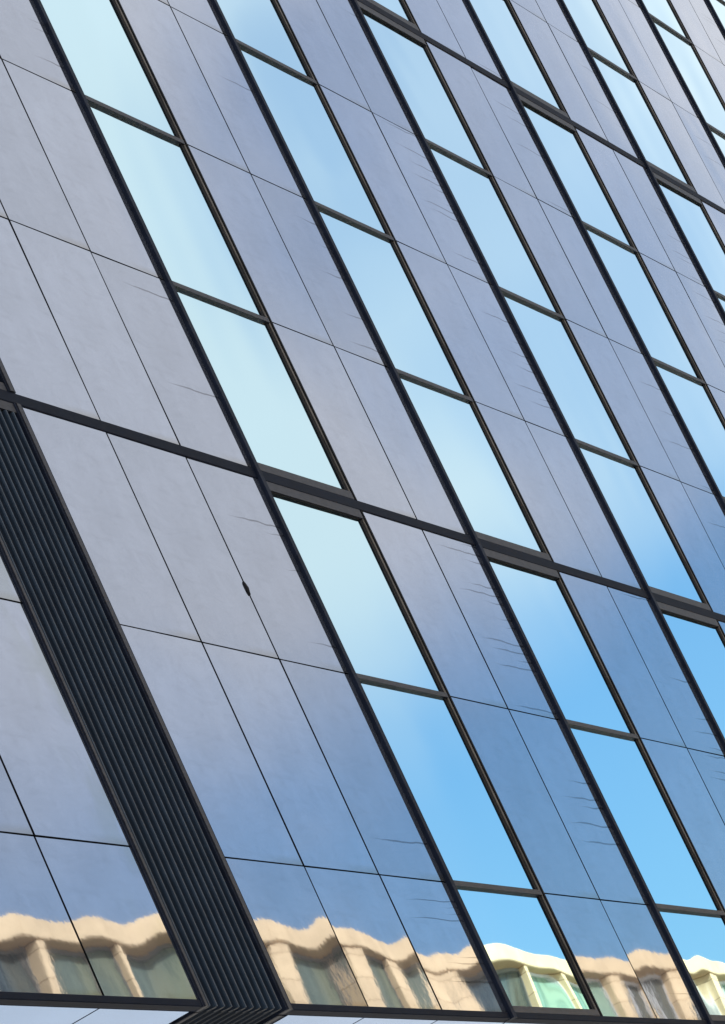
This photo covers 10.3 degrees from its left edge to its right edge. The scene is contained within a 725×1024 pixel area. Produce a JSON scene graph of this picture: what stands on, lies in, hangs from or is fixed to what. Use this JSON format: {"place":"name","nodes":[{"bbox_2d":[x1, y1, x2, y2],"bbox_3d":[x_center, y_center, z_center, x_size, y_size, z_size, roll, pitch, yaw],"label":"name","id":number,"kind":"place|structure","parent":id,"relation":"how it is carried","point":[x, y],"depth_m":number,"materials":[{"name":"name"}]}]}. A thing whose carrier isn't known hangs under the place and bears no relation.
{"place":"outdoors","nodes":[
{"label":"outdoors","id":0,"kind":"place"},
{"bbox_2d":[0,0,724,1023],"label":"office building","id":1,"kind":"structure","parent":0,"point":[362,510],"depth_m":18.41,"materials":[{"name":"glass"}]},
{"bbox_2d":[40,0,186,142],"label":"window","id":2,"kind":"structure","parent":1,"relation":"in","point":[101,46],"depth_m":18.76,"materials":[{"name":"blue glass"}]},
{"bbox_2d":[86,97,271,320],"bbox_3d":[-0.863,-1.371,18.403,0.049,1.000,1.046,-32,-19,18],"label":"window","id":3,"kind":"structure","parent":1,"relation":"in","point":[190,234],"depth_m":18.44,"materials":[{"name":"blue glass"}]},
{"bbox_2d":[173,283,356,499],"bbox_3d":[-0.460,-0.525,18.096,0.049,0.972,1.046,-32,-19,18],"label":"window","id":4,"kind":"structure","parent":1,"relation":"in","point":[284,433],"depth_m":18.14,"materials":[{"name":"blue glass"}]},
{"bbox_2d":[217,0,318,83],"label":"window","id":5,"kind":"structure","parent":1,"relation":"in","point":[263,26],"depth_m":21.25,"materials":[{"name":"blue glass"}]},
{"bbox_2d":[236,40,395,239],"bbox_3d":[-0.265,-1.920,20.890,0.049,1.000,1.046,-32,-19,18],"label":"window","id":6,"kind":"structure","parent":1,"relation":"in","point":[299,106],"depth_m":20.94,"materials":[{"name":"blue glass"}]},
{"bbox_2d":[266,481,449,695],"bbox_3d":[-0.039,0.357,17.777,0.049,0.972,1.046,-32,-19,18],"label":"window","id":7,"kind":"structure","parent":1,"relation":"in","point":[374,623],"depth_m":17.82,"materials":[{"name":"blue glass"}]},
{"bbox_2d":[367,0,420,31],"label":"window","id":8,"kind":"structure","parent":1,"relation":"in","point":[399,9],"depth_m":23.86,"materials":[{"name":"blue glass"}]},
{"bbox_2d":[316,203,474,400],"bbox_3d":[0.144,-1.062,20.579,0.049,1.000,1.046,-32,-19,18],"label":"window","id":9,"kind":"structure","parent":1,"relation":"in","point":[375,262],"depth_m":20.63,"materials":[{"name":"blue glass"}]},
{"bbox_2d":[357,1,492,174],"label":"window","id":10,"kind":"structure","parent":1,"relation":"in","point":[409,57],"depth_m":23.44,"materials":[{"name":"blue glass"}]},
{"bbox_2d":[358,676,543,892],"bbox_3d":[0.364,1.203,17.470,0.049,1.000,1.046,-32,-19,18],"label":"window","id":11,"kind":"structure","parent":1,"relation":"in","point":[476,839],"depth_m":17.51,"materials":[{"name":"blue glass"}]},
{"bbox_2d":[397,371,553,561],"bbox_3d":[0.547,-0.216,20.272,0.049,0.972,1.046,-32,-19,18],"label":"window","id":12,"kind":"structure","parent":1,"relation":"in","point":[461,438],"depth_m":20.32,"materials":[{"name":"blue glass"}]},
{"bbox_2d":[426,140,564,317],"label":"window","id":13,"kind":"structure","parent":1,"relation":"in","point":[494,226],"depth_m":23.13,"materials":[{"name":"blue glass"}]},
{"bbox_2d":[470,0,570,118],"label":"window","id":14,"kind":"structure","parent":1,"relation":"in","point":[513,46],"depth_m":25.95,"materials":[{"name":"blue glass"}]},
{"bbox_2d":[455,883,602,1015],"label":"window","id":15,"kind":"structure","parent":1,"relation":"in","point":[537,968],"depth_m":17.26,"materials":[{"name":"blue glass"}]},
{"bbox_2d":[483,548,639,736],"bbox_3d":[0.968,0.666,19.952,0.049,0.972,1.046,-32,-19,18],"label":"window","id":16,"kind":"structure","parent":1,"relation":"in","point":[548,616],"depth_m":20.00,"materials":[{"name":"blue glass"}]},
{"bbox_2d":[500,288,638,464],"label":"window","id":17,"kind":"structure","parent":1,"relation":"in","point":[549,336],"depth_m":22.81,"materials":[{"name":"blue glass"}]},
{"bbox_2d":[517,93,638,251],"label":"window","id":18,"kind":"structure","parent":1,"relation":"in","point":[561,140],"depth_m":25.62,"materials":[{"name":"blue glass"}]},
{"bbox_2d":[564,0,637,79],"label":"window","id":19,"kind":"structure","parent":1,"relation":"in","point":[596,31],"depth_m":28.42,"materials":[{"name":"blue glass"}]},
{"bbox_2d":[588,48,696,192],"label":"window","id":20,"kind":"structure","parent":1,"relation":"in","point":[632,100],"depth_m":28.12,"materials":[{"name":"blue glass"}]},
{"bbox_2d":[576,440,713,611],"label":"window","id":21,"kind":"structure","parent":1,"relation":"in","point":[627,491],"depth_m":22.51,"materials":[{"name":"blue glass"}]},
{"bbox_2d":[584,223,705,382],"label":"window","id":22,"kind":"structure","parent":1,"relation":"in","point":[644,302],"depth_m":25.32,"materials":[{"name":"blue glass"}]},
{"bbox_2d":[567,721,724,912],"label":"window","id":23,"kind":"structure","parent":1,"relation":"in","point":[621,765],"depth_m":19.70,"materials":[{"name":"blue glass"}]},
{"bbox_2d":[642,0,692,42],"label":"window","id":24,"kind":"structure","parent":1,"relation":"in","point":[664,11],"depth_m":30.93,"materials":[{"name":"blue glass"}]},
{"bbox_2d":[650,14,724,134],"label":"window","id":25,"kind":"structure","parent":1,"relation":"in","point":[702,87],"depth_m":30.57,"materials":[{"name":"blue glass"}]},
{"bbox_2d":[652,358,724,497],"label":"window","id":26,"kind":"structure","parent":1,"relation":"in","point":[693,398],"depth_m":24.93,"materials":[{"name":"blue glass"}]},
{"bbox_2d":[653,172,724,296],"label":"window","id":27,"kind":"structure","parent":1,"relation":"in","point":[690,212],"depth_m":27.74,"materials":[{"name":"blue glass"}]},
{"bbox_2d":[656,601,724,737],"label":"window","id":28,"kind":"structure","parent":1,"relation":"in","point":[700,639],"depth_m":22.09,"materials":[{"name":"blue glass"}]},
{"bbox_2d":[657,906,724,1020],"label":"window","id":29,"kind":"structure","parent":1,"relation":"in","point":[698,936],"depth_m":19.28,"materials":[{"name":"blue glass"}]},
{"bbox_2d":[708,124,724,155],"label":"window","id":30,"kind":"structure","parent":1,"relation":"in","point":[720,137],"depth_m":30.10,"materials":[{"name":"blue glass"}]},
{"bbox_2d":[710,0,724,27],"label":"window","id":31,"kind":"structure","parent":1,"relation":"in","point":[719,5],"depth_m":32.94,"materials":[{"name":"blue glass"}]},
{"bbox_2d":[715,292,724,310],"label":"window","id":32,"kind":"structure","parent":1,"relation":"in","point":[721,298],"depth_m":27.24,"materials":[{"name":"blue glass"}]}
]}

